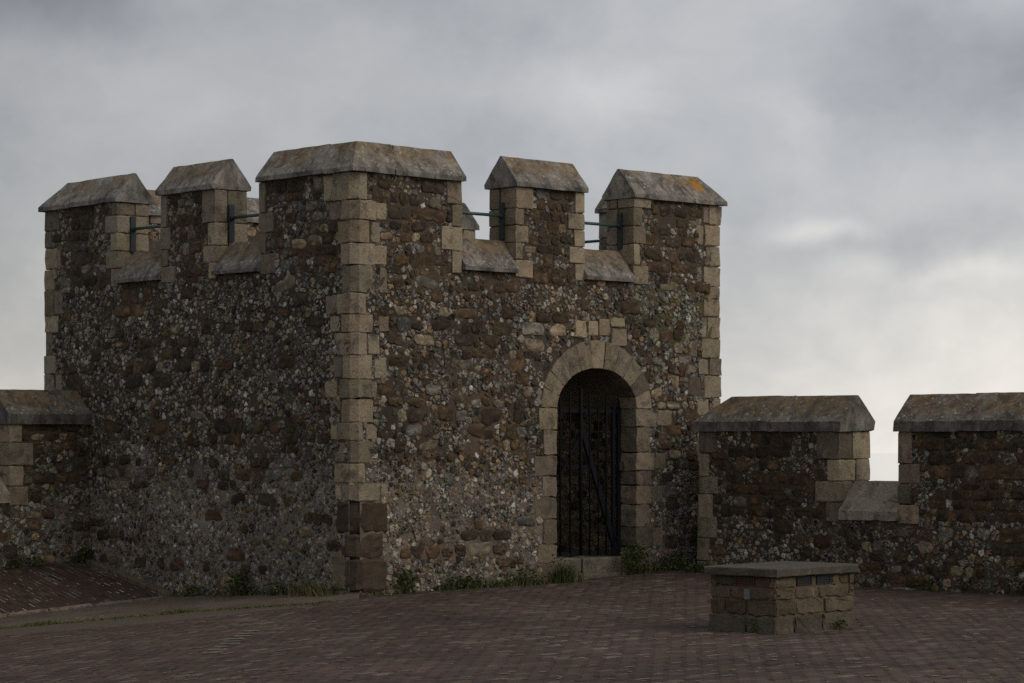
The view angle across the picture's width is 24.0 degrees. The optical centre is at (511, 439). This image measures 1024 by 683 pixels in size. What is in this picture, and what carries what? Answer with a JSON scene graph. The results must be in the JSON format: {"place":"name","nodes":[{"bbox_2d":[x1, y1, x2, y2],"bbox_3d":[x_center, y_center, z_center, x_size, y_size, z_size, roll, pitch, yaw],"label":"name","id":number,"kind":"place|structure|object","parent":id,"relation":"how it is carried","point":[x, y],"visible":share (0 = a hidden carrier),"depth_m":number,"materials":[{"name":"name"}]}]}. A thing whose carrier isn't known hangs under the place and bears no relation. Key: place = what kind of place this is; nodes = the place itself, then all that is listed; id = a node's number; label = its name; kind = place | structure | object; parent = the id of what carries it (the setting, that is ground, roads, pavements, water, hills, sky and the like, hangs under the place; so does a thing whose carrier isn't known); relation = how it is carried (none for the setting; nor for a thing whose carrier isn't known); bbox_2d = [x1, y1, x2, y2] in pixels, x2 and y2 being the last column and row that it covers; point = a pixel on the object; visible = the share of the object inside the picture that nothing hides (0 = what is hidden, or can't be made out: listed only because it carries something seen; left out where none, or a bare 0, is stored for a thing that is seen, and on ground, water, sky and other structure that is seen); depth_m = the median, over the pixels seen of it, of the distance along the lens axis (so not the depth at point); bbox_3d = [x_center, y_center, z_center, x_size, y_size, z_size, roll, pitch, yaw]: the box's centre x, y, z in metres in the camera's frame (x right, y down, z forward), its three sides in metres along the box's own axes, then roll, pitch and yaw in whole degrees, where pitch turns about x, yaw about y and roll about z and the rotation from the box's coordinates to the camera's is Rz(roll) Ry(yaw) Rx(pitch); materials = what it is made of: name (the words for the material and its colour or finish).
{"place":"outdoors","nodes":[
{"label":"outdoors","id":0,"kind":"place"},
{"bbox_2d":[0,593,359,627],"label":"path","id":1,"kind":"structure","parent":0,"point":[150,606],"depth_m":25.07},
{"bbox_2d":[0,561,160,616],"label":"ramp","id":2,"kind":"structure","parent":1,"relation":"on","point":[28,587],"depth_m":27.15,"materials":[{"name":"brick"}]},
{"bbox_2d":[5,558,22,568],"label":"weed","id":3,"kind":"object","parent":2,"relation":"on","point":[15,562],"visible":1,"depth_m":27.64,"materials":[{"name":"green plant"}]},
{"bbox_2d":[23,556,46,566],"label":"weed","id":4,"kind":"object","parent":2,"relation":"on","point":[35,559],"visible":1,"depth_m":27.85,"materials":[{"name":"green plant"}]},
{"bbox_2d":[65,547,96,563],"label":"weed","id":5,"kind":"object","parent":2,"relation":"on","point":[86,556],"visible":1,"depth_m":28.27,"materials":[{"name":"green plant"}]},
{"bbox_2d":[0,598,339,628],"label":"moss","id":6,"kind":"object","parent":1,"relation":"on","point":[176,611],"visible":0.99,"depth_m":24.35,"materials":[{"name":"green plant"}]},
{"bbox_2d":[172,585,209,596],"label":"weed","id":7,"kind":"object","parent":1,"relation":"on","point":[189,590],"visible":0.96,"depth_m":26.73,"materials":[{"name":"green plant"}]},
{"bbox_2d":[219,572,255,597],"bbox_3d":[-3.011,1.574,26.026,0.328,0.270,0.691,0,0,-40],"label":"weed","id":8,"kind":"object","parent":1,"relation":"on","point":[235,590],"visible":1,"depth_m":26.06,"materials":[{"name":"green plant"}]},
{"bbox_2d":[254,582,296,595],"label":"weed","id":9,"kind":"object","parent":1,"relation":"on","point":[279,591],"visible":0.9,"depth_m":25.60,"materials":[{"name":"green plant"}]},
{"bbox_2d":[269,573,355,597],"bbox_3d":[-2.129,1.526,24.997,0.368,0.276,1.408,0,0,-41],"label":"grass tuft","id":10,"kind":"object","parent":1,"relation":"on","point":[311,593],"visible":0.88,"depth_m":24.99,"materials":[{"name":"green plant"}]},
{"bbox_2d":[168,562,694,597],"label":"grass","id":11,"kind":"structure","parent":0,"point":[655,568],"depth_m":25.91,"materials":[{"name":"green plant"}]},
{"bbox_2d":[0,570,1023,682],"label":"paving","id":12,"kind":"structure","parent":0,"point":[651,627],"depth_m":19.30,"materials":[{"name":"brick"}]},
{"bbox_2d":[391,569,420,593],"bbox_3d":[-1.047,1.489,25.117,0.252,0.262,0.434,0,0,45],"label":"weed","id":13,"kind":"object","parent":12,"relation":"on","point":[408,587],"visible":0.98,"depth_m":25.12,"materials":[{"name":"green plant"}]},
{"bbox_2d":[429,575,496,590],"bbox_3d":[-0.447,1.531,25.669,1.173,0.161,0.262,0,0,-43],"label":"weed","id":14,"kind":"object","parent":12,"relation":"on","point":[467,584],"visible":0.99,"depth_m":25.63,"materials":[{"name":"green plant"}]},
{"bbox_2d":[485,568,561,586],"bbox_3d":[0.222,1.507,26.251,1.265,0.196,0.306,0,0,-41],"label":"grass tuft","id":15,"kind":"object","parent":12,"relation":"on","point":[524,581],"visible":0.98,"depth_m":26.22,"materials":[{"name":"green plant"}]},
{"bbox_2d":[539,553,593,583],"bbox_3d":[0.662,1.425,26.531,0.424,0.338,0.732,0,0,36],"label":"grass tuft","id":16,"kind":"object","parent":12,"relation":"on","point":[564,575],"visible":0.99,"depth_m":26.50,"materials":[{"name":"green plant"}]},
{"bbox_2d":[613,542,671,575],"bbox_3d":[1.487,1.363,27.380,0.421,0.370,0.782,0,0,42],"label":"bush","id":17,"kind":"object","parent":12,"relation":"on","point":[631,567],"visible":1,"depth_m":27.40,"materials":[{"name":"green plant"}]},
{"bbox_2d":[652,554,693,572],"bbox_3d":[1.941,1.427,27.729,0.790,0.197,0.346,0,0,-42],"label":"weed","id":18,"kind":"object","parent":12,"relation":"on","point":[676,567],"visible":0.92,"depth_m":27.76,"materials":[{"name":"green plant"}]},
{"bbox_2d":[684,562,710,573],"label":"weed","id":19,"kind":"object","parent":12,"relation":"on","point":[698,569],"visible":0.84,"depth_m":27.36,"materials":[{"name":"green plant"}]},
{"bbox_2d":[746,618,756,633],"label":"weed","id":20,"kind":"object","parent":12,"relation":"on","point":[750,630],"visible":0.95,"depth_m":19.80,"materials":[{"name":"green plant"}]},
{"bbox_2d":[704,561,858,634],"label":"stone plinth","id":21,"kind":"structure","parent":12,"relation":"on","point":[778,597],"depth_m":19.99,"materials":[{"name":"stone"}]},
{"bbox_2d":[830,619,851,629],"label":"weed","id":22,"kind":"object","parent":12,"relation":"on","point":[842,621],"visible":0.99,"depth_m":20.23,"materials":[{"name":"green plant"}]},
{"bbox_2d":[919,577,937,590],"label":"weed","id":23,"kind":"object","parent":12,"relation":"on","point":[932,581],"visible":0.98,"depth_m":25.29,"materials":[{"name":"green plant"}]},
{"bbox_2d":[1008,584,1023,595],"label":"weed","id":24,"kind":"object","parent":12,"relation":"on","point":[1019,586],"visible":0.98,"depth_m":24.55,"materials":[{"name":"green plant"}]},
{"bbox_2d":[0,0,1023,452],"label":"sky","id":25,"kind":"structure","parent":0,"point":[866,157],"materials":[{"name":"grey"}]},
{"bbox_2d":[869,453,899,480],"bbox_3d":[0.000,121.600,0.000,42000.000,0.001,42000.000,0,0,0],"label":"sea","id":26,"kind":"structure","parent":0,"point":[883,466],"depth_m":10722.37,"materials":[{"name":"grey liquid"}]},
{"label":"ground","id":27,"kind":"structure","parent":0,"visible":0},
{"bbox_2d":[0,389,92,566],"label":"parapet wall","id":28,"kind":"structure","parent":27,"relation":"on","point":[44,481],"depth_m":28.05,"materials":[{"name":"stone"}]},
{"bbox_2d":[0,558,174,617],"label":"kerb","id":29,"kind":"structure","parent":27,"relation":"on","point":[135,580],"depth_m":27.27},
{"bbox_2d":[0,600,341,635],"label":"gutter","id":30,"kind":"object","parent":27,"relation":"on","point":[94,624],"visible":1,"depth_m":23.82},
{"bbox_2d":[38,141,727,596],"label":"stone tower","id":31,"kind":"structure","parent":27,"relation":"on","point":[362,369],"depth_m":26.55,"materials":[{"name":"stone"}]},
{"bbox_2d":[680,534,699,568],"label":"bush","id":32,"kind":"object","parent":27,"relation":"on","point":[695,540],"visible":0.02,"depth_m":28.00,"materials":[{"name":"green plant"}]},
{"bbox_2d":[692,392,1023,595],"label":"parapet wall","id":33,"kind":"structure","parent":27,"relation":"on","point":[784,478],"depth_m":25.95,"materials":[{"name":"stone"}]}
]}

